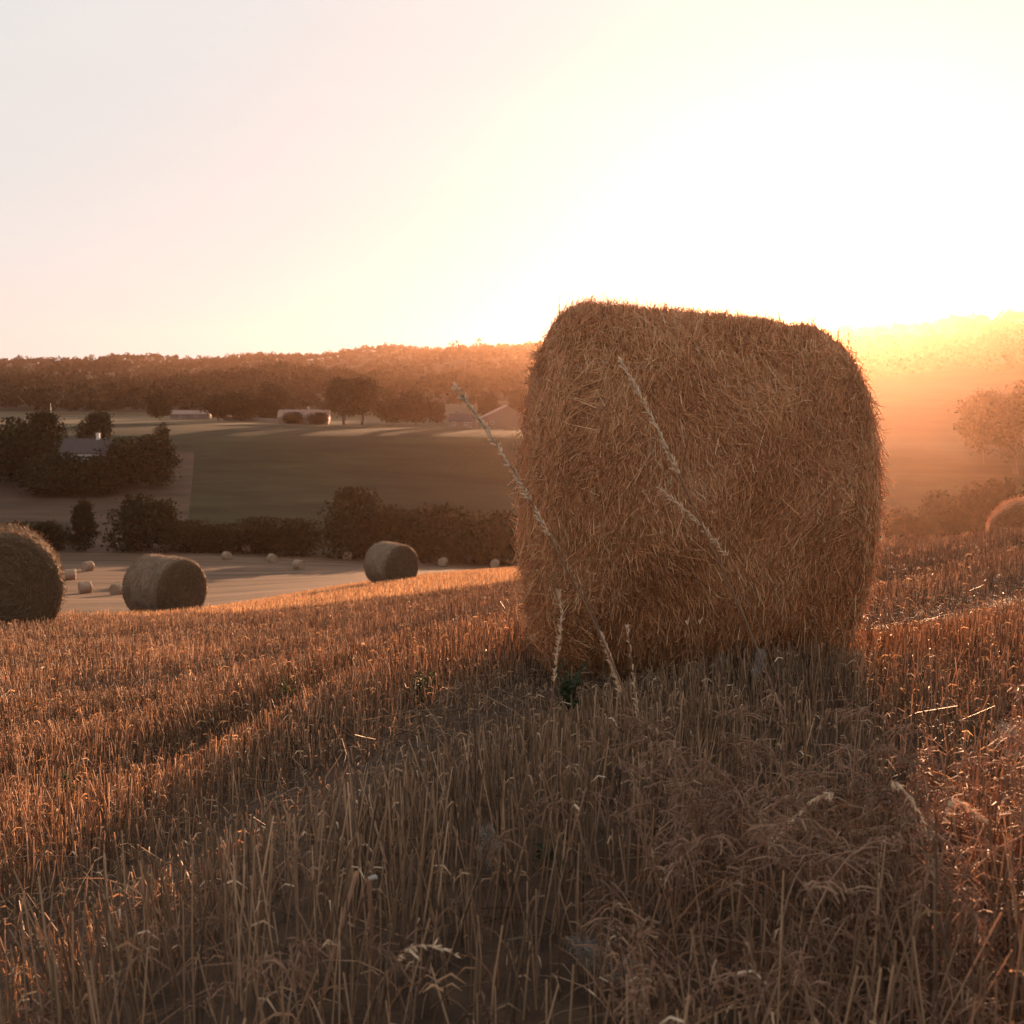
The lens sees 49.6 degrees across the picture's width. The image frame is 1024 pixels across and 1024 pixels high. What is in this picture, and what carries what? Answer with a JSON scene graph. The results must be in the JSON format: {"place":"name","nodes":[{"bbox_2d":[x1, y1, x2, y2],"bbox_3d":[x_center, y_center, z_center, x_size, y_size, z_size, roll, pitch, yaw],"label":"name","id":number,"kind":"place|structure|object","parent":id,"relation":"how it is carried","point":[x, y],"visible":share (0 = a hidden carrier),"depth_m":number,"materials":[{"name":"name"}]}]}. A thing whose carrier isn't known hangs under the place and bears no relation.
{"place":"outdoors","nodes":[
{"label":"outdoors","id":0,"kind":"place"},
{"bbox_2d":[54,549,520,613],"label":"stubble field","id":1,"kind":"structure","parent":0,"point":[240,577],"depth_m":165.07,"materials":[{"name":"beige plant"}]},
{"bbox_2d":[1,520,66,548],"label":"bush","id":2,"kind":"object","parent":1,"relation":"on","point":[20,523],"visible":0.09,"depth_m":210.92,"materials":[{"name":"green plant"}]},
{"bbox_2d":[27,519,71,550],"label":"bush","id":3,"kind":"object","parent":1,"relation":"on","point":[54,533],"visible":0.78,"depth_m":207.57,"materials":[{"name":"green plant"}]},
{"bbox_2d":[65,569,75,579],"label":"round bale","id":4,"kind":"object","parent":1,"relation":"on","point":[70,574],"visible":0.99,"depth_m":157.20,"materials":[{"name":"plant"}]},
{"bbox_2d":[60,498,102,551],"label":"bush","id":5,"kind":"object","parent":1,"relation":"on","point":[85,525],"visible":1,"depth_m":206.86,"materials":[{"name":"green plant"}]},
{"bbox_2d":[78,581,91,593],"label":"round bale","id":6,"kind":"object","parent":1,"relation":"on","point":[84,586],"visible":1,"depth_m":137.01,"materials":[{"name":"plant"}]},
{"bbox_2d":[81,561,94,570],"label":"round bale","id":7,"kind":"object","parent":1,"relation":"on","point":[87,565],"visible":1,"depth_m":170.42,"materials":[{"name":"plant"}]},
{"bbox_2d":[108,581,122,594],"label":"round bale","id":8,"kind":"object","parent":1,"relation":"on","point":[114,589],"visible":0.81,"depth_m":133.47,"materials":[{"name":"plant"}]},
{"bbox_2d":[100,493,182,551],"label":"bush","id":9,"kind":"object","parent":1,"relation":"on","point":[141,518],"visible":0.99,"depth_m":206.98,"materials":[{"name":"green plant"}]},
{"bbox_2d":[150,518,224,553],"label":"bush","id":10,"kind":"object","parent":1,"relation":"on","point":[180,527],"visible":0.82,"depth_m":207.15,"materials":[{"name":"green plant"}]},
{"bbox_2d":[177,522,251,553],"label":"bush","id":11,"kind":"object","parent":1,"relation":"on","point":[225,544],"visible":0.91,"depth_m":207.47,"materials":[{"name":"green plant"}]},
{"bbox_2d":[221,551,232,559],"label":"round bale","id":12,"kind":"object","parent":1,"relation":"on","point":[225,555],"visible":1,"depth_m":196.28,"materials":[{"name":"plant"}]},
{"bbox_2d":[242,545,250,552],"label":"round bale","id":13,"kind":"object","parent":1,"relation":"on","point":[247,547],"visible":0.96,"depth_m":208.41,"materials":[{"name":"plant"}]},
{"bbox_2d":[228,516,286,553],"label":"bush","id":14,"kind":"object","parent":1,"relation":"on","point":[257,533],"visible":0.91,"depth_m":207.57,"materials":[{"name":"green plant"}]},
{"bbox_2d":[267,554,277,562],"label":"round bale","id":15,"kind":"object","parent":1,"relation":"on","point":[272,558],"visible":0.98,"depth_m":193.13,"materials":[{"name":"plant"}]},
{"bbox_2d":[259,517,325,557],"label":"bush","id":16,"kind":"object","parent":1,"relation":"on","point":[301,535],"visible":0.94,"depth_m":207.20,"materials":[{"name":"green plant"}]},
{"bbox_2d":[292,559,304,568],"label":"round bale","id":17,"kind":"object","parent":1,"relation":"on","point":[298,564],"visible":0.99,"depth_m":172.60,"materials":[{"name":"plant"}]},
{"bbox_2d":[343,552,351,559],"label":"round bale","id":18,"kind":"object","parent":1,"relation":"on","point":[348,557],"visible":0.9,"depth_m":204.09,"materials":[{"name":"plant"}]},
{"bbox_2d":[312,486,398,559],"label":"bush","id":19,"kind":"object","parent":1,"relation":"on","point":[347,524],"visible":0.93,"depth_m":205.44,"materials":[{"name":"green plant"}]},
{"bbox_2d":[357,507,437,561],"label":"bush","id":20,"kind":"object","parent":1,"relation":"on","point":[399,525],"visible":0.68,"depth_m":205.28,"materials":[{"name":"green plant"}]},
{"bbox_2d":[437,557,447,565],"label":"round bale","id":21,"kind":"object","parent":1,"relation":"on","point":[442,561],"visible":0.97,"depth_m":199.28,"materials":[{"name":"plant"}]},
{"bbox_2d":[406,501,491,563],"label":"bush","id":22,"kind":"object","parent":1,"relation":"on","point":[449,546],"visible":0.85,"depth_m":205.48,"materials":[{"name":"green plant"}]},
{"bbox_2d":[444,509,520,564],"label":"bush","id":23,"kind":"object","parent":1,"relation":"on","point":[492,543],"visible":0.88,"depth_m":205.64,"materials":[{"name":"green plant"}]},
{"bbox_2d":[490,559,499,567],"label":"round bale","id":24,"kind":"object","parent":1,"relation":"on","point":[495,563],"visible":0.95,"depth_m":199.97,"materials":[{"name":"plant"}]},
{"bbox_2d":[882,506,929,543],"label":"bush","id":25,"kind":"object","parent":1,"relation":"on","point":[900,525],"visible":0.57,"depth_m":207.72,"materials":[{"name":"green plant"}]},
{"bbox_2d":[906,489,979,538],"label":"bush","id":26,"kind":"object","parent":1,"relation":"on","point":[936,520],"visible":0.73,"depth_m":206.93,"materials":[{"name":"green plant"}]},
{"bbox_2d":[952,477,1023,534],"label":"bush","id":27,"kind":"object","parent":1,"relation":"on","point":[991,498],"visible":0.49,"depth_m":206.65,"materials":[{"name":"green plant"}]},
{"bbox_2d":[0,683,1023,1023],"bbox_3d":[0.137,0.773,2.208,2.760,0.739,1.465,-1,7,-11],"label":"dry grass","id":28,"kind":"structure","parent":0,"point":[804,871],"depth_m":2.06,"materials":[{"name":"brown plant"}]},
{"bbox_2d":[0,535,1023,1023],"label":"stubble field","id":29,"kind":"structure","parent":0,"point":[456,1008],"depth_m":2.50,"materials":[{"name":"plant"}]},
{"bbox_2d":[0,521,68,630],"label":"round bale","id":30,"kind":"object","parent":29,"relation":"on","point":[32,584],"visible":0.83,"depth_m":15.51,"materials":[{"name":"plant"}]},
{"bbox_2d":[60,772,80,803],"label":"green weed","id":31,"kind":"object","parent":29,"relation":"on","point":[68,779],"visible":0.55,"depth_m":4.35,"materials":[{"name":"green plant"}]},
{"bbox_2d":[121,553,207,612],"bbox_3d":[-9.478,2.013,30.273,1.753,1.804,1.919,5,8,34],"label":"round bale","id":32,"kind":"object","parent":29,"relation":"on","point":[155,581],"visible":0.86,"depth_m":29.73,"materials":[{"name":"plant"}]},
{"bbox_2d":[277,676,296,711],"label":"green weed","id":33,"kind":"object","parent":29,"relation":"on","point":[284,689],"visible":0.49,"depth_m":5.54,"materials":[{"name":"green plant"}]},
{"bbox_2d":[316,871,358,1017],"bbox_3d":[-0.318,0.789,2.011,0.085,0.288,0.008,0,7,0],"label":"cut straw stem","id":34,"kind":"object","parent":29,"relation":"on","point":[350,894],"visible":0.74,"depth_m":2.01,"materials":[{"name":"beige plant"}]},
{"bbox_2d":[366,874,377,1000],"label":"cut straw stem","id":35,"kind":"object","parent":29,"relation":"on","point":[371,926],"visible":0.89,"depth_m":2.04,"materials":[{"name":"beige plant"}]},
{"bbox_2d":[363,540,418,582],"bbox_3d":[-4.831,2.044,44.386,1.915,1.790,1.705,-7,10,-44],"label":"round bale","id":36,"kind":"object","parent":29,"relation":"on","point":[385,560],"visible":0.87,"depth_m":43.83,"materials":[{"name":"plant"}]},
{"bbox_2d":[384,938,460,1023],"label":"grass stalk","id":37,"kind":"object","parent":29,"relation":"on","point":[434,946],"depth_m":1.85,"materials":[{"name":"beige plant"}]},
{"bbox_2d":[410,670,435,706],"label":"green weed","id":38,"kind":"object","parent":29,"relation":"on","point":[419,684],"visible":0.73,"depth_m":4.50,"materials":[{"name":"green plant"}]},
{"bbox_2d":[474,819,501,917],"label":"seeding weed","id":39,"kind":"object","parent":29,"relation":"on","point":[489,835],"visible":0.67,"depth_m":2.29,"materials":[{"name":"brown plant"}]},
{"bbox_2d":[0,526,1023,1023],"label":"stubble","id":40,"kind":"object","parent":29,"relation":"on","point":[460,636],"visible":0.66,"depth_m":3.47,"materials":[{"name":"brown plant"}]},
{"bbox_2d":[536,841,563,870],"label":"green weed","id":41,"kind":"object","parent":29,"relation":"on","point":[540,845],"visible":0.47,"depth_m":2.52,"materials":[{"name":"green plant"}]},
{"bbox_2d":[451,381,656,818],"bbox_3d":[0.111,0.239,2.750,0.518,1.120,0.025,0,7,0],"label":"grass stalk","id":42,"kind":"object","parent":29,"relation":"on","point":[508,464],"depth_m":2.72,"materials":[{"name":"beige plant"}]},
{"bbox_2d":[545,582,564,837],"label":"grass stalk","id":43,"kind":"object","parent":29,"relation":"on","point":[557,649],"depth_m":2.66,"materials":[{"name":"beige plant"}]},
{"bbox_2d":[551,659,588,715],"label":"green weed","id":44,"kind":"object","parent":29,"relation":"on","point":[567,686],"visible":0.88,"depth_m":3.78,"materials":[{"name":"green plant"}]},
{"bbox_2d":[573,570,631,772],"bbox_3d":[0.243,0.465,2.975,0.162,0.627,0.032,0,7,0],"label":"grass stalk","id":45,"kind":"object","parent":29,"relation":"on","point":[614,673],"depth_m":2.97,"materials":[{"name":"beige plant"}]},
{"bbox_2d":[562,934,648,994],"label":"seeding weed","id":46,"kind":"object","parent":29,"relation":"on","point":[586,949],"visible":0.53,"depth_m":2.01,"materials":[{"name":"brown plant"}]},
{"bbox_2d":[625,624,638,774],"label":"grass stalk","id":47,"kind":"object","parent":29,"relation":"on","point":[632,674],"depth_m":2.87,"materials":[{"name":"beige plant"}]},
{"bbox_2d":[685,616,695,752],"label":"grass stalk","id":48,"kind":"object","parent":29,"relation":"on","point":[687,622],"depth_m":3.28,"materials":[{"name":"beige plant"}]},
{"bbox_2d":[698,617,702,756],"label":"grass stalk","id":49,"kind":"object","parent":29,"relation":"on","point":[701,619],"depth_m":3.18,"materials":[{"name":"beige plant"}]},
{"bbox_2d":[507,289,899,681],"bbox_3d":[0.802,-0.118,5.079,1.656,1.765,1.950,1,7,1],"label":"round bale","id":50,"kind":"object","parent":29,"relation":"on","point":[768,428],"visible":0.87,"depth_m":4.35,"materials":[{"name":"plant"}]},
{"bbox_2d":[618,356,801,791],"bbox_3d":[0.532,0.189,2.947,0.516,1.198,0.032,0,7,0],"label":"grass stalk","id":51,"kind":"object","parent":29,"relation":"on","point":[643,401],"depth_m":2.91,"materials":[{"name":"beige plant"}]},
{"bbox_2d":[656,483,792,761],"bbox_3d":[0.628,0.338,3.263,0.424,0.847,0.028,0,7,2],"label":"grass stalk","id":52,"kind":"object","parent":29,"relation":"on","point":[680,505],"depth_m":3.24,"materials":[{"name":"beige plant"}]},
{"bbox_2d":[751,648,766,771],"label":"seeding weed","id":53,"kind":"object","parent":29,"relation":"on","point":[758,664],"visible":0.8,"depth_m":3.18,"materials":[{"name":"brown plant"}]},
{"bbox_2d":[769,792,848,967],"bbox_3d":[0.557,0.704,2.103,0.152,0.361,0.024,0,7,0],"label":"grass stalk","id":54,"kind":"object","parent":29,"relation":"on","point":[829,794],"depth_m":2.08,"materials":[{"name":"beige plant"}]},
{"bbox_2d":[890,780,932,984],"bbox_3d":[0.736,0.691,2.048,0.092,0.408,0.026,0,7,0],"label":"grass stalk","id":55,"kind":"object","parent":29,"relation":"on","point":[897,785],"depth_m":2.03,"materials":[{"name":"beige plant"}]},
{"bbox_2d":[918,796,988,968],"bbox_3d":[0.792,0.705,2.004,0.121,0.394,0.027,0,7,0],"label":"grass stalk","id":56,"kind":"object","parent":29,"relation":"on","point":[952,802],"depth_m":1.98,"materials":[{"name":"beige plant"}]},
{"bbox_2d":[985,495,1023,536],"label":"round bale","id":57,"kind":"object","parent":29,"relation":"on","point":[1006,513],"visible":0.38,"depth_m":25.41,"materials":[{"name":"plant"}]},
{"bbox_2d":[991,719,1022,785],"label":"seeding weed","id":58,"kind":"object","parent":29,"relation":"on","point":[1005,730],"visible":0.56,"depth_m":2.98,"materials":[{"name":"brown plant"}]},
{"bbox_2d":[0,394,1023,562],"bbox_3d":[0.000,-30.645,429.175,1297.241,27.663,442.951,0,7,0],"label":"valley fields","id":59,"kind":"structure","parent":0,"point":[231,472],"depth_m":313.50,"materials":[{"name":"green plant"}]},
{"bbox_2d":[0,416,59,483],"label":"broadleaf tree","id":60,"kind":"object","parent":59,"relation":"on","point":[19,445],"visible":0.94,"depth_m":280.86,"materials":[{"name":"green plant"}]},
{"bbox_2d":[25,408,70,461],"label":"broadleaf tree","id":61,"kind":"object","parent":59,"relation":"on","point":[47,420],"visible":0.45,"depth_m":290.21,"materials":[{"name":"green plant"}]},
{"bbox_2d":[11,451,87,496],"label":"broadleaf tree","id":62,"kind":"object","parent":59,"relation":"on","point":[42,475],"visible":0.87,"depth_m":269.11,"materials":[{"name":"green plant"}]},
{"bbox_2d":[58,433,115,473],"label":"cottage","id":63,"kind":"structure","parent":59,"relation":"on","point":[79,447],"depth_m":282.10,"materials":[{"name":"white paint"}]},
{"bbox_2d":[71,409,114,437],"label":"broadleaf tree","id":64,"kind":"object","parent":59,"relation":"on","point":[100,422],"visible":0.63,"depth_m":297.15,"materials":[{"name":"green plant"}]},
{"bbox_2d":[57,455,129,495],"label":"broadleaf tree","id":65,"kind":"object","parent":59,"relation":"on","point":[99,476],"visible":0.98,"depth_m":270.30,"materials":[{"name":"green plant"}]},
{"bbox_2d":[92,435,149,484],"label":"broadleaf tree","id":66,"kind":"object","parent":59,"relation":"on","point":[125,450],"visible":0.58,"depth_m":281.33,"materials":[{"name":"green plant"}]},
{"bbox_2d":[129,433,182,487],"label":"broadleaf tree","id":67,"kind":"object","parent":59,"relation":"on","point":[163,459],"visible":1,"depth_m":278.31,"materials":[{"name":"green plant"}]},
{"bbox_2d":[144,390,173,419],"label":"broadleaf tree","id":68,"kind":"object","parent":59,"relation":"on","point":[156,404],"visible":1,"depth_m":466.32,"materials":[{"name":"green plant"}]},
{"bbox_2d":[152,421,176,465],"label":"broadleaf tree","id":69,"kind":"object","parent":59,"relation":"on","point":[166,431],"visible":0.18,"depth_m":289.04,"materials":[{"name":"green plant"}]},
{"bbox_2d":[170,410,210,419],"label":"shed","id":70,"kind":"structure","parent":59,"relation":"on","point":[184,414],"depth_m":495.82,"materials":[{"name":"stone"}]},
{"bbox_2d":[195,394,230,420],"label":"broadleaf tree","id":71,"kind":"object","parent":59,"relation":"on","point":[214,406],"visible":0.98,"depth_m":472.95,"materials":[{"name":"green plant"}]},
{"bbox_2d":[222,393,260,420],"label":"broadleaf tree","id":72,"kind":"object","parent":59,"relation":"on","point":[242,405],"visible":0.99,"depth_m":471.73,"materials":[{"name":"green plant"}]},
{"bbox_2d":[223,417,277,422],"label":"stone wall","id":73,"kind":"structure","parent":59,"relation":"on","point":[256,419],"depth_m":472.35,"materials":[{"name":"grey stone"}]},
{"bbox_2d":[253,398,279,418],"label":"broadleaf tree","id":74,"kind":"object","parent":59,"relation":"on","point":[268,406],"visible":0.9,"depth_m":475.79,"materials":[{"name":"green plant"}]},
{"bbox_2d":[253,382,290,412],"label":"broadleaf tree","id":75,"kind":"object","parent":59,"relation":"on","point":[276,394],"visible":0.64,"depth_m":515.15,"materials":[{"name":"green plant"}]},
{"bbox_2d":[281,411,305,423],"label":"broadleaf tree","id":76,"kind":"object","parent":59,"relation":"on","point":[294,417],"visible":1,"depth_m":442.76,"materials":[{"name":"green plant"}]},
{"bbox_2d":[277,406,330,424],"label":"farmhouse","id":77,"kind":"object","parent":59,"relation":"on","point":[281,412],"visible":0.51,"depth_m":448.34,"materials":[{"name":"stone"}]},
{"bbox_2d":[306,412,328,423],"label":"broadleaf tree","id":78,"kind":"object","parent":59,"relation":"on","point":[318,418],"visible":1,"depth_m":438.96,"materials":[{"name":"green plant"}]},
{"bbox_2d":[322,376,363,424],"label":"broadleaf tree","id":79,"kind":"object","parent":59,"relation":"on","point":[340,393],"visible":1,"depth_m":446.46,"materials":[{"name":"green plant"}]},
{"bbox_2d":[342,374,385,424],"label":"broadleaf tree","id":80,"kind":"object","parent":59,"relation":"on","point":[369,396],"visible":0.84,"depth_m":452.97,"materials":[{"name":"green plant"}]},
{"bbox_2d":[374,398,405,424],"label":"broadleaf tree","id":81,"kind":"object","parent":59,"relation":"on","point":[387,409],"visible":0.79,"depth_m":456.82,"materials":[{"name":"green plant"}]},
{"bbox_2d":[394,390,438,424],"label":"broadleaf tree","id":82,"kind":"object","parent":59,"relation":"on","point":[416,404],"visible":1,"depth_m":454.32,"materials":[{"name":"green plant"}]},
{"bbox_2d":[426,401,447,424],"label":"broadleaf tree","id":83,"kind":"object","parent":59,"relation":"on","point":[438,413],"visible":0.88,"depth_m":458.72,"materials":[{"name":"green plant"}]},
{"bbox_2d":[448,411,474,427],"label":"farmhouse","id":84,"kind":"object","parent":59,"relation":"on","point":[455,419],"visible":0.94,"depth_m":435.92,"materials":[{"name":"stone"}]},
{"bbox_2d":[474,392,502,415],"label":"broadleaf tree","id":85,"kind":"object","parent":59,"relation":"on","point":[488,403],"visible":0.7,"depth_m":466.04,"materials":[{"name":"green plant"}]},
{"bbox_2d":[479,405,524,427],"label":"barn","id":86,"kind":"structure","parent":59,"relation":"on","point":[504,416],"depth_m":440.73,"materials":[{"name":"ceramic"}]},
{"bbox_2d":[503,420,511,427],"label":"door","id":87,"kind":"structure","parent":86,"relation":"in","point":[506,423],"depth_m":441.01,"materials":[{"name":"brown wood"}]},
{"bbox_2d":[503,387,529,412],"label":"broadleaf tree","id":88,"kind":"object","parent":59,"relation":"on","point":[515,398],"visible":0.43,"depth_m":460.17,"materials":[{"name":"green plant"}]},
{"bbox_2d":[947,388,1004,463],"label":"broadleaf tree","id":89,"kind":"object","parent":59,"relation":"on","point":[967,429],"visible":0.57,"depth_m":328.89,"materials":[{"name":"green plant"}]},
{"bbox_2d":[972,379,1023,473],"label":"broadleaf tree","id":90,"kind":"object","parent":59,"relation":"on","point":[1010,424],"visible":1,"depth_m":316.88,"materials":[{"name":"green plant"}]},
{"bbox_2d":[0,321,1023,411],"bbox_3d":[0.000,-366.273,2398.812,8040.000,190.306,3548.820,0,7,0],"label":"hills","id":91,"kind":"structure","parent":0,"point":[963,379],"depth_m":769.88,"materials":[{"name":"green plant"}]},
{"bbox_2d":[0,305,1023,410],"bbox_3d":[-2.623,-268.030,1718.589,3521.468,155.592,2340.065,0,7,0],"label":"woodland","id":92,"kind":"object","parent":91,"relation":"on","point":[185,389],"visible":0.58,"depth_m":946.93,"materials":[{"name":"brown plant"}]},
{"bbox_2d":[0,0,1023,360],"label":"sky","id":93,"kind":"structure","parent":0,"point":[213,178],"materials":[{"name":"white"}]}
]}

